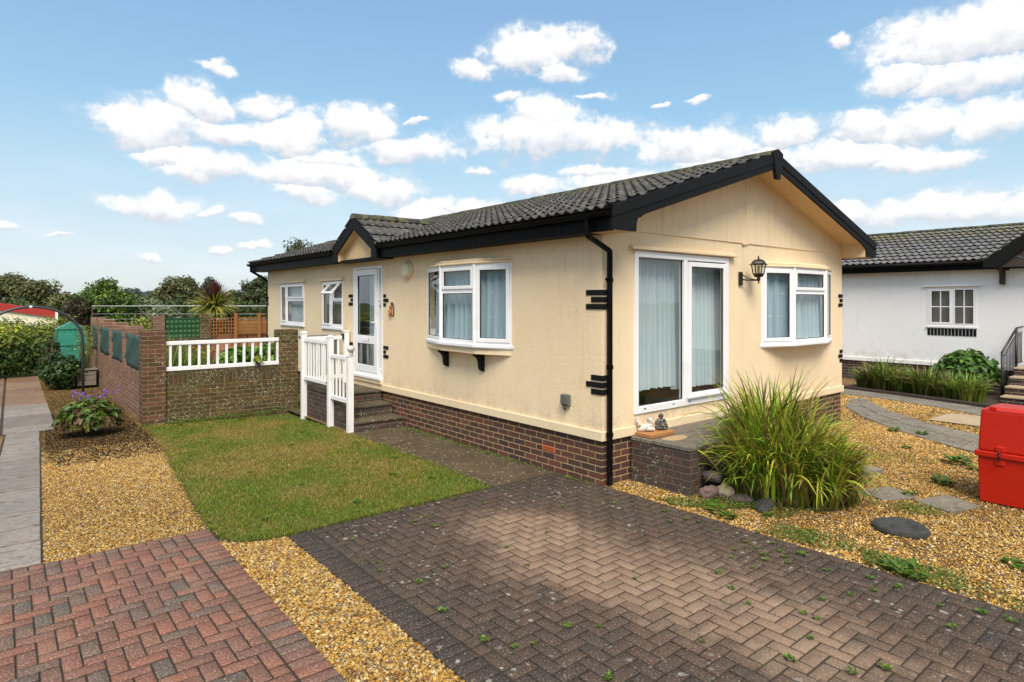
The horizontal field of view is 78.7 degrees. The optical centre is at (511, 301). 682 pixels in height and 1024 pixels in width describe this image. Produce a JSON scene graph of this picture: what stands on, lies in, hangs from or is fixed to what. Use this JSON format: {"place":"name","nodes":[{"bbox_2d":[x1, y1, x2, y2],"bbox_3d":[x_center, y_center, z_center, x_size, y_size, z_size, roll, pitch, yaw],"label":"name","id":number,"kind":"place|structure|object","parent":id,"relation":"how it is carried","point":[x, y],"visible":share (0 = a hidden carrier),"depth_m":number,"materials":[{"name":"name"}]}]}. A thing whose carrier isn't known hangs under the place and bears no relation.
{"place":"outdoors","nodes":[
{"label":"outdoors","id":0,"kind":"place"},
{"bbox_2d":[0,376,46,406],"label":"patio","id":1,"kind":"structure","parent":0,"point":[28,390],"depth_m":14.41,"materials":[{"name":"brown stone"}]},
{"bbox_2d":[0,381,52,434],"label":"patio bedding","id":2,"kind":"object","parent":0,"point":[2,415],"visible":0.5,"depth_m":11.78,"materials":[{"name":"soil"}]},
{"bbox_2d":[0,403,54,434],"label":"patio","id":3,"kind":"structure","parent":0,"point":[26,418],"depth_m":11.07,"materials":[{"name":"grey concrete"}]},
{"bbox_2d":[0,329,314,422],"bbox_3d":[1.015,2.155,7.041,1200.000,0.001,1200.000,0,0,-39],"label":"ground","id":4,"kind":"structure","parent":0,"point":[34,373],"depth_m":17.77,"materials":[{"name":"green soil"}]},
{"bbox_2d":[0,272,34,303],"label":"broad tree","id":5,"kind":"object","parent":4,"relation":"on","point":[11,284],"visible":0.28,"depth_m":60.88,"materials":[{"name":"green plant"}]},
{"bbox_2d":[0,316,52,377],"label":"hedge","id":6,"kind":"object","parent":4,"relation":"on","point":[15,343],"visible":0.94,"depth_m":17.19,"materials":[{"name":"green plant"}]},
{"bbox_2d":[0,303,57,327],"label":"chalet","id":7,"kind":"object","parent":4,"relation":"on","point":[30,314],"visible":0.22,"depth_m":25.10,"materials":[{"name":"beige paint"}]},
{"bbox_2d":[12,278,62,306],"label":"broad tree","id":8,"kind":"object","parent":4,"relation":"on","point":[39,292],"visible":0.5,"depth_m":57.02,"materials":[{"name":"green plant"}]},
{"bbox_2d":[45,291,72,309],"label":"tree","id":9,"kind":"object","parent":4,"relation":"on","point":[57,300],"visible":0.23,"depth_m":55.17,"materials":[{"name":"green plant"}]},
{"bbox_2d":[30,313,88,362],"bbox_3d":[-13.987,1.236,19.321,1.742,1.765,1.347,0,0,-39],"label":"yellow tipped shrub","id":10,"kind":"object","parent":4,"relation":"on","point":[46,329],"visible":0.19,"depth_m":19.17,"materials":[{"name":"green plant"}]},
{"bbox_2d":[58,294,97,334],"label":"brown bush","id":11,"kind":"object","parent":4,"relation":"on","point":[72,308],"visible":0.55,"depth_m":32.22,"materials":[{"name":"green plant"}]},
{"bbox_2d":[67,276,141,336],"bbox_3d":[-22.232,0.391,34.050,3.368,3.593,3.552,0,0,-39],"label":"rounded tree","id":12,"kind":"object","parent":4,"relation":"on","point":[104,298],"visible":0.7,"depth_m":33.40,"materials":[{"name":"green plant"}]},
{"bbox_2d":[90,317,143,420],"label":"garden wall","id":13,"kind":"structure","parent":4,"relation":"on","point":[114,359],"depth_m":12.90,"materials":[{"name":"brick"}]},
{"bbox_2d":[0,292,266,334],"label":"scrub","id":14,"kind":"object","parent":4,"relation":"on","point":[179,304],"visible":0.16,"depth_m":38.92,"materials":[{"name":"green plant"}]},
{"bbox_2d":[130,293,162,324],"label":"willow bush","id":15,"kind":"object","parent":4,"relation":"on","point":[147,304],"visible":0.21,"depth_m":35.49,"materials":[{"name":"green plant"}]},
{"bbox_2d":[146,302,182,338],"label":"willow bush","id":16,"kind":"object","parent":4,"relation":"on","point":[166,311],"visible":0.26,"depth_m":30.67,"materials":[{"name":"green plant"}]},
{"bbox_2d":[150,274,203,307],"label":"broad tree","id":17,"kind":"object","parent":4,"relation":"on","point":[184,286],"visible":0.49,"depth_m":64.42,"materials":[{"name":"green plant"}]},
{"bbox_2d":[151,314,209,366],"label":"garden wall","id":18,"kind":"structure","parent":4,"relation":"on","point":[158,322],"depth_m":18.05,"materials":[{"name":"brick"}]},
{"bbox_2d":[165,317,199,337],"bbox_3d":[-9.456,0.740,17.897,0.931,0.571,0.052,0,0,-39],"label":"green trellis","id":19,"kind":"object","parent":18,"relation":"attached to","point":[185,327],"visible":0.88,"depth_m":17.90,"materials":[{"name":"green plastic"}]},
{"bbox_2d":[185,279,238,334],"bbox_3d":[-9.482,0.674,19.869,1.730,2.916,1.734,0,0,-39],"label":"cordyline","id":20,"kind":"object","parent":4,"relation":"on","point":[214,302],"visible":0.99,"depth_m":19.70,"materials":[{"name":"green plant"}]},
{"bbox_2d":[139,329,297,424],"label":"garden wall","id":21,"kind":"structure","parent":4,"relation":"on","point":[166,396],"depth_m":11.26,"materials":[{"name":"brick"}]},
{"bbox_2d":[166,337,278,370],"bbox_3d":[-5.236,0.947,11.440,1.985,0.517,0.070,0,0,-39],"label":"white railing","id":22,"kind":"object","parent":21,"relation":"on","point":[180,367],"visible":0.99,"depth_m":11.34,"materials":[{"name":"paint"}]},
{"bbox_2d":[210,313,266,346],"bbox_3d":[-7.848,1.210,19.217,2.681,1.740,0.170,0,0,-39],"label":"orange trellis fence","id":23,"kind":"object","parent":4,"relation":"on","point":[258,326],"visible":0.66,"depth_m":18.97,"materials":[{"name":"orange wood"}]},
{"bbox_2d":[210,334,266,363],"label":"pink block wall","id":24,"kind":"structure","parent":4,"relation":"on","point":[222,345],"depth_m":18.79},
{"bbox_2d":[237,275,267,310],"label":"dark tree","id":25,"kind":"object","parent":4,"relation":"on","point":[255,290],"visible":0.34,"depth_m":55.02,"materials":[{"name":"green plant"}]},
{"bbox_2d":[281,237,312,252],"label":"tall tree","id":26,"kind":"object","parent":4,"relation":"on","point":[299,245],"visible":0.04,"depth_m":51.79,"materials":[{"name":"green plant"}]},
{"bbox_2d":[300,331,354,432],"bbox_3d":[-3.203,1.357,10.708,0.106,1.645,2.066,0,0,-39],"label":"white handrail","id":27,"kind":"object","parent":4,"relation":"on","point":[348,400],"visible":0.94,"depth_m":10.51,"materials":[{"name":"paint"}]},
{"bbox_2d":[307,382,403,432],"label":"entrance steps","id":28,"kind":"structure","parent":4,"relation":"on","point":[372,410],"depth_m":10.63,"materials":[{"name":"brick"}]},
{"bbox_2d":[307,330,349,382],"bbox_3d":[-3.498,1.054,11.823,0.868,0.999,0.120,0,0,-39],"label":"white handrail","id":29,"kind":"object","parent":28,"relation":"on","point":[344,336],"visible":0.38,"depth_m":11.98,"materials":[{"name":"paint"}]},
{"bbox_2d":[842,222,1023,390],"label":"bungalow","id":30,"kind":"object","parent":4,"relation":"on","point":[923,298],"visible":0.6,"depth_m":15.70,"materials":[{"name":"paint"}]},
{"bbox_2d":[926,287,976,328],"bbox_3d":[10.728,0.138,15.216,0.170,0.995,1.044,0,0,-39],"label":"window","id":31,"kind":"structure","parent":30,"relation":"in","point":[947,307],"depth_m":15.19,"materials":[{"name":"white plastic"}]},
{"bbox_2d":[0,529,346,681],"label":"red driveway","id":32,"kind":"structure","parent":0,"point":[305,660],"depth_m":4.05,"materials":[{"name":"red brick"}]},
{"bbox_2d":[298,394,300,405],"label":"back lawn","id":33,"kind":"structure","parent":0,"point":[299,399],"depth_m":13.37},
{"bbox_2d":[166,336,203,366],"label":"strap plant","id":34,"kind":"object","parent":33,"relation":"on","point":[186,355],"visible":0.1,"depth_m":11.92,"materials":[{"name":"green plant"}]},
{"bbox_2d":[166,337,214,366],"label":"strap plant","id":35,"kind":"object","parent":33,"relation":"on","point":[195,360],"visible":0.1,"depth_m":12.36,"materials":[{"name":"green plant"}]},
{"bbox_2d":[213,346,250,363],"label":"leafy shrub","id":36,"kind":"object","parent":33,"relation":"on","point":[231,355],"visible":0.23,"depth_m":14.04,"materials":[{"name":"green plant"}]},
{"bbox_2d":[245,342,273,361],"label":"leafy shrub","id":37,"kind":"object","parent":33,"relation":"on","point":[264,351],"visible":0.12,"depth_m":13.66,"materials":[{"name":"green plant"}]},
{"bbox_2d":[143,414,491,545],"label":"lawn","id":38,"kind":"structure","parent":0,"point":[306,489],"depth_m":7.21,"materials":[{"name":"green plant"}]},
{"bbox_2d":[139,408,286,426],"bbox_3d":[-5.270,2.065,11.226,2.511,0.053,0.265,0,0,-39],"label":"moss fringe","id":39,"kind":"object","parent":38,"relation":"on","point":[199,418],"visible":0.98,"depth_m":11.08,"materials":[{"name":"green plant"}]},
{"bbox_2d":[351,426,553,486],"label":"concrete path","id":40,"kind":"structure","parent":0,"point":[491,470],"depth_m":8.37,"materials":[{"name":"grey concrete"}]},
{"bbox_2d":[403,427,589,482],"bbox_3d":[-0.410,2.070,8.672,0.116,0.040,4.283,0,0,-39],"label":"moss fringe","id":41,"kind":"object","parent":40,"relation":"on","point":[493,453],"visible":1,"depth_m":8.66,"materials":[{"name":"green plant"}]},
{"bbox_2d":[0,378,1023,681],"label":"garden gravel","id":42,"kind":"structure","parent":0,"point":[852,382],"depth_m":5.60,"materials":[{"name":"beige gravel"}]},
{"bbox_2d":[0,431,45,572],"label":"path bedding","id":43,"kind":"object","parent":42,"relation":"on","point":[41,518],"visible":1,"depth_m":6.25,"materials":[{"name":"soil"}]},
{"bbox_2d":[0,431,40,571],"bbox_3d":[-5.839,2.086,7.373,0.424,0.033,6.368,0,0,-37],"label":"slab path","id":44,"kind":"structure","parent":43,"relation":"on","point":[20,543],"depth_m":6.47,"materials":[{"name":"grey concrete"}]},
{"bbox_2d":[0,306,84,393],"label":"garden arch","id":45,"kind":"structure","parent":42,"relation":"on","point":[78,327],"depth_m":13.96,"materials":[{"name":"grey metal"}]},
{"bbox_2d":[37,338,61,384],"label":"ivy shrub","id":46,"kind":"object","parent":42,"relation":"on","point":[54,347],"visible":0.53,"depth_m":15.51,"materials":[{"name":"green plant"}]},
{"bbox_2d":[37,352,88,389],"bbox_3d":[-10.720,1.639,14.904,1.006,0.948,0.989,0,0,-39],"label":"ivy shrub","id":47,"kind":"object","parent":42,"relation":"on","point":[60,372],"visible":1,"depth_m":14.71,"materials":[{"name":"green plant"}]},
{"bbox_2d":[48,398,124,435],"bbox_3d":[-6.636,1.810,9.749,0.985,0.605,0.857,0,0,-39],"label":"leafy shrub","id":48,"kind":"object","parent":42,"relation":"on","point":[85,415],"visible":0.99,"depth_m":9.57,"materials":[{"name":"green plant"}]},
{"bbox_2d":[40,380,166,466],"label":"gravel border pebbles","id":49,"kind":"object","parent":42,"relation":"on","point":[54,399],"visible":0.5,"depth_m":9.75,"materials":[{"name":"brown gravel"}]},
{"bbox_2d":[54,322,87,361],"bbox_3d":[-12.117,1.315,17.151,0.720,1.530,0.734,0,0,-39],"label":"pop up greenhouse","id":50,"kind":"object","parent":49,"relation":"on","point":[65,337],"visible":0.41,"depth_m":16.86,"materials":[{"name":"teal plastic"}]},
{"bbox_2d":[75,366,97,385],"bbox_3d":[-10.446,1.820,15.288,0.440,0.400,0.650,0,0,-39],"label":"wooden planter","id":51,"kind":"object","parent":49,"relation":"on","point":[90,378],"visible":0.77,"depth_m":15.09,"materials":[{"name":"brown wood"}]},
{"bbox_2d":[64,325,97,368],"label":"reedy plant","id":52,"kind":"object","parent":51,"relation":"in","point":[87,358],"visible":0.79,"depth_m":15.25,"materials":[{"name":"green plant"}]},
{"bbox_2d":[41,449,207,563],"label":"gravel bed pebbles","id":53,"kind":"object","parent":42,"relation":"on","point":[100,475],"visible":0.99,"depth_m":6.39,"materials":[{"name":"beige gravel"}]},
{"bbox_2d":[289,408,300,413],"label":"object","id":54,"kind":"object","parent":42,"relation":"on","point":[298,410],"visible":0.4,"depth_m":11.98,"materials":[{"name":"concrete"}]},
{"bbox_2d":[299,335,336,384],"bbox_3d":[-3.846,1.387,12.430,0.620,1.425,0.560,0,0,-39],"label":"storage bin","id":55,"kind":"object","parent":54,"relation":"on","point":[335,352],"visible":0.23,"depth_m":12.19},
{"bbox_2d":[220,536,464,681],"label":"gravel strip","id":56,"kind":"object","parent":42,"relation":"on","point":[264,563],"visible":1,"depth_m":4.11,"materials":[{"name":"beige gravel"}]},
{"bbox_2d":[246,149,876,485],"bbox_3d":[-0.199,0.005,13.392,6.994,4.249,12.280,0,0,-39],"label":"bungalow","id":57,"kind":"object","parent":42,"relation":"on","point":[614,309],"visible":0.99,"depth_m":8.68,"materials":[{"name":"paint"}]},
{"bbox_2d":[280,283,304,326],"bbox_3d":[-5.063,0.070,14.524,0.164,0.980,1.500,0,0,-39],"label":"window","id":58,"kind":"structure","parent":57,"relation":"in","point":[294,293],"depth_m":14.57,"materials":[{"name":"white plastic"}]},
{"bbox_2d":[321,281,342,329],"bbox_3d":[-3.720,0.073,12.702,0.360,0.975,1.010,0,0,-39],"label":"window","id":59,"kind":"structure","parent":57,"relation":"in","point":[334,292],"depth_m":12.76,"materials":[{"name":"white plastic"}]},
{"bbox_2d":[353,265,382,384],"bbox_3d":[-2.598,0.407,11.579,0.321,2.115,1.220,0,0,-39],"label":"front door","id":60,"kind":"structure","parent":57,"relation":"in","point":[372,372],"depth_m":11.47,"materials":[{"name":"white plastic"}]},
{"bbox_2d":[401,261,412,278],"bbox_3d":[-1.758,-0.530,10.341,0.098,0.300,0.300,0,0,-39],"label":"wall light","id":61,"kind":"object","parent":57,"relation":"attached to","point":[406,269],"visible":1,"depth_m":10.27,"materials":[{"name":"beige glass"}]},
{"bbox_2d":[426,257,513,355],"bbox_3d":[-0.711,0.060,9.065,0.389,1.320,2.212,0,0,-39],"label":"bay window","id":62,"kind":"structure","parent":57,"relation":"in","point":[473,315],"depth_m":8.66,"materials":[{"name":"white plastic"}]},
{"bbox_2d":[634,251,728,414],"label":"patio door","id":63,"kind":"structure","parent":57,"relation":"in","point":[677,296],"depth_m":8.08,"materials":[{"name":"white plastic"}]},
{"bbox_2d":[738,255,767,284],"bbox_3d":[3.412,-0.445,8.826,0.392,0.420,0.220,0,0,21],"label":"wall lantern","id":64,"kind":"object","parent":57,"relation":"attached to","point":[758,275],"depth_m":8.79,"materials":[{"name":"black metal"}]},
{"bbox_2d":[760,262,832,347],"bbox_3d":[4.610,0.043,9.927,2.392,1.275,0.392,0,0,-39],"label":"bay window","id":65,"kind":"structure","parent":57,"relation":"in","point":[795,297],"depth_m":9.55,"materials":[{"name":"white plastic"}]},
{"bbox_2d":[631,416,760,496],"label":"brick platform","id":66,"kind":"structure","parent":42,"relation":"on","point":[670,463],"depth_m":7.00,"materials":[{"name":"grey"}]},
{"bbox_2d":[635,428,674,438],"bbox_3d":[1.691,1.548,7.382,0.479,0.040,0.270,0,0,-39],"label":"timber board","id":67,"kind":"object","parent":66,"relation":"on","point":[656,433],"visible":0.84,"depth_m":7.30,"materials":[{"name":"orange wood"}]},
{"bbox_2d":[636,417,654,431],"bbox_3d":[1.572,1.445,7.368,0.228,0.173,0.103,0,0,-4],"label":"lying animal figurine","id":68,"kind":"object","parent":67,"relation":"on","point":[648,426],"visible":1,"depth_m":7.34,"materials":[{"name":"white ceramic"}]},
{"bbox_2d":[717,483,734,499],"bbox_3d":[2.271,2.029,6.638,0.179,0.185,0.168,0,0,-16],"label":"rock","id":69,"kind":"object","parent":42,"relation":"on","point":[726,491],"visible":0.76,"depth_m":6.59,"materials":[{"name":"stone"}]},
{"bbox_2d":[729,493,755,504],"bbox_3d":[2.398,2.063,6.489,0.263,0.115,0.184,0,0,30],"label":"rock","id":70,"kind":"object","parent":42,"relation":"on","point":[738,497],"visible":0.7,"depth_m":6.46,"materials":[{"name":"stone"}]},
{"bbox_2d":[765,522,857,550],"bbox_3d":[2.653,2.066,5.504,0.737,0.047,0.460,0,0,44],"label":"weed mat","id":71,"kind":"object","parent":42,"relation":"on","point":[808,534],"visible":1,"depth_m":5.49,"materials":[{"name":"green plant"}]},
{"bbox_2d":[605,419,1023,612],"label":"gravel yard pebbles","id":72,"kind":"object","parent":42,"relation":"on","point":[920,467],"visible":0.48,"depth_m":5.98,"materials":[{"name":"beige gravel"}]},
{"bbox_2d":[658,495,754,508],"bbox_3d":[2.073,2.063,6.431,1.114,0.054,0.352,0,0,11],"label":"weed mat","id":73,"kind":"object","parent":72,"relation":"on","point":[727,501],"visible":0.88,"depth_m":6.40,"materials":[{"name":"green plant"}]},
{"bbox_2d":[699,485,718,499],"bbox_3d":[2.105,2.029,6.649,0.224,0.161,0.166,-9,17,-20],"label":"rock","id":74,"kind":"object","parent":72,"relation":"on","point":[710,491],"visible":0.92,"depth_m":6.60,"materials":[{"name":"pink stone"}]},
{"bbox_2d":[702,470,722,482],"bbox_3d":[2.165,1.886,6.739,0.187,0.127,0.247,12,-12,-22],"label":"rock","id":75,"kind":"object","parent":74,"relation":"on","point":[715,478],"visible":0.98,"depth_m":6.67,"materials":[{"name":"stone"}]},
{"bbox_2d":[753,496,774,512],"bbox_3d":[2.534,2.054,6.277,0.187,0.129,0.308,-8,4,36],"label":"rock","id":76,"kind":"object","parent":72,"relation":"on","point":[760,505],"visible":0.88,"depth_m":6.23,"materials":[{"name":"stone"}]},
{"bbox_2d":[677,364,898,521],"bbox_3d":[2.932,1.356,6.886,2.202,1.424,2.254,0,0,10],"label":"strap leaf clump","id":77,"kind":"object","parent":72,"relation":"on","point":[780,456],"visible":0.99,"depth_m":6.42,"materials":[{"name":"green plant"}]},
{"bbox_2d":[764,493,860,517],"bbox_3d":[3.077,2.066,6.330,1.505,0.050,0.321,0,0,-20],"label":"weed mat","id":78,"kind":"object","parent":72,"relation":"on","point":[810,506],"visible":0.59,"depth_m":6.21,"materials":[{"name":"green plant"}]},
{"bbox_2d":[859,486,916,500],"bbox_3d":[4.061,2.085,6.761,0.473,0.030,0.388,0,0,-18],"label":"stepping stone","id":79,"kind":"object","parent":72,"relation":"on","point":[888,493],"visible":0.74,"depth_m":6.71,"materials":[{"name":"grey stone"}]},
{"bbox_2d":[871,517,930,539],"bbox_3d":[3.564,2.059,5.709,0.456,0.065,0.455,0,0,-39],"label":"stone disc","id":80,"kind":"object","parent":72,"relation":"on","point":[904,528],"visible":1,"depth_m":5.66,"materials":[{"name":"stone"}]},
{"bbox_2d":[883,557,923,575],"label":"gravel weed","id":81,"kind":"object","parent":72,"relation":"on","point":[912,563],"visible":0.96,"depth_m":4.82,"materials":[{"name":"green plant"}]},
{"bbox_2d":[871,498,955,515],"bbox_3d":[4.008,2.064,6.300,0.746,0.047,0.392,0,0,24],"label":"weed mat","id":82,"kind":"object","parent":72,"relation":"on","point":[916,506],"visible":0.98,"depth_m":6.26,"materials":[{"name":"green plant"}]},
{"bbox_2d":[860,545,1023,609],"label":"weed mat","id":83,"kind":"object","parent":72,"relation":"on","point":[919,574],"visible":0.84,"depth_m":4.74,"materials":[{"name":"green plant"}]},
{"bbox_2d":[914,495,979,513],"bbox_3d":[4.509,2.085,6.432,0.542,0.030,0.408,0,0,-20],"label":"stepping stone","id":84,"kind":"object","parent":72,"relation":"on","point":[945,503],"visible":1,"depth_m":6.41,"materials":[{"name":"grey stone"}]},
{"bbox_2d":[943,453,975,463],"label":"gravel weed","id":85,"kind":"object","parent":72,"relation":"on","point":[960,456],"visible":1,"depth_m":8.05,"materials":[{"name":"green plant"}]},
{"bbox_2d":[974,403,1023,508],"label":"red storage box","id":86,"kind":"object","parent":72,"relation":"on","point":[999,451],"visible":1,"depth_m":6.38,"materials":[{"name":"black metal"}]},
{"bbox_2d":[833,389,979,440],"bbox_3d":[7.213,2.087,11.865,4.746,0.095,6.856,0,0,-39],"label":"gravel bed","id":87,"kind":"object","parent":42,"relation":"on","point":[918,411],"visible":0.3,"depth_m":11.61,"materials":[{"name":"beige gravel"}]},
{"bbox_2d":[844,386,990,407],"bbox_3d":[8.812,2.047,13.159,0.220,0.085,4.542,0,0,-25],"label":"timber edging","id":88,"kind":"object","parent":42,"relation":"on","point":[982,405],"visible":0.6,"depth_m":13.31,"materials":[{"name":"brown wood"}]},
{"bbox_2d":[847,384,1004,404],"bbox_3d":[9.639,2.060,13.792,3.300,0.001,4.300,0,0,-39],"label":"soil bed","id":89,"kind":"object","parent":42,"relation":"on","point":[992,398],"visible":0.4,"depth_m":13.44,"materials":[{"name":"brown soil"}]},
{"bbox_2d":[846,361,883,388],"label":"strap plant","id":90,"kind":"object","parent":89,"relation":"on","point":[864,381],"visible":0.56,"depth_m":14.92,"materials":[{"name":"green plant"}]},
{"bbox_2d":[858,353,912,390],"bbox_3d":[8.709,1.606,14.607,1.338,0.922,1.323,0,0,-39],"label":"strap plant","id":91,"kind":"object","parent":89,"relation":"on","point":[880,381],"visible":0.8,"depth_m":14.48,"materials":[{"name":"green plant"}]},
{"bbox_2d":[878,363,925,393],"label":"strap plant","id":92,"kind":"object","parent":89,"relation":"on","point":[900,385],"visible":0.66,"depth_m":14.02,"materials":[{"name":"green plant"}]},
{"bbox_2d":[895,360,954,396],"bbox_3d":[9.106,1.646,13.718,1.328,0.843,1.153,0,0,22],"label":"strap plant","id":93,"kind":"object","parent":89,"relation":"on","point":[924,388],"visible":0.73,"depth_m":13.61,"materials":[{"name":"green plant"}]},
{"bbox_2d":[918,369,974,399],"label":"strap plant","id":94,"kind":"object","parent":89,"relation":"on","point":[944,391],"visible":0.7,"depth_m":13.23,"materials":[{"name":"green plant"}]},
{"bbox_2d":[931,348,1000,383],"bbox_3d":[10.367,1.564,14.196,1.301,1.037,1.394,0,0,-39],"label":"leafy shrub","id":95,"kind":"object","parent":89,"relation":"on","point":[970,360],"visible":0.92,"depth_m":13.91,"materials":[{"name":"green plant"}]},
{"bbox_2d":[940,369,1001,402],"bbox_3d":[9.482,1.731,12.966,1.164,0.673,1.168,0,0,-39],"label":"strap plant","id":96,"kind":"object","parent":89,"relation":"on","point":[973,390],"visible":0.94,"depth_m":12.81,"materials":[{"name":"green plant"}]},
{"bbox_2d":[1001,326,1023,395],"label":"stair handrail","id":97,"kind":"object","parent":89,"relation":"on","point":[1004,361],"visible":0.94,"depth_m":13.44,"materials":[{"name":"black metal"}]},
{"bbox_2d":[1000,365,1023,404],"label":"garden steps","id":98,"kind":"structure","parent":42,"relation":"on","point":[1014,392],"depth_m":12.80,"materials":[{"name":"brick"}]},
{"bbox_2d":[0,0,1023,302],"label":"sky","id":99,"kind":"structure","parent":0,"point":[143,142],"materials":[{"name":"blue"}]},
{"bbox_2d":[288,472,1023,681],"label":"dark driveway","id":100,"kind":"structure","parent":0,"point":[673,548],"depth_m":4.38,"materials":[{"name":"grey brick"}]},
{"bbox_2d":[315,490,1022,677],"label":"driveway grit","id":101,"kind":"object","parent":100,"relation":"on","point":[637,579],"visible":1,"depth_m":4.63,"materials":[{"name":"beige gravel"}]},
{"bbox_2d":[845,398,978,451],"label":"curved path","id":102,"kind":"structure","parent":0,"point":[961,440],"depth_m":10.34,"materials":[{"name":"grey concrete"}]},
{"bbox_2d":[841,389,982,415],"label":"side path","id":103,"kind":"structure","parent":0,"point":[974,410],"depth_m":12.95,"materials":[{"name":"grey concrete"}]},
{"bbox_2d":[928,413,980,425],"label":"tan paving","id":104,"kind":"structure","parent":0,"point":[974,420],"depth_m":10.96,"materials":[{"name":"beige stone"}]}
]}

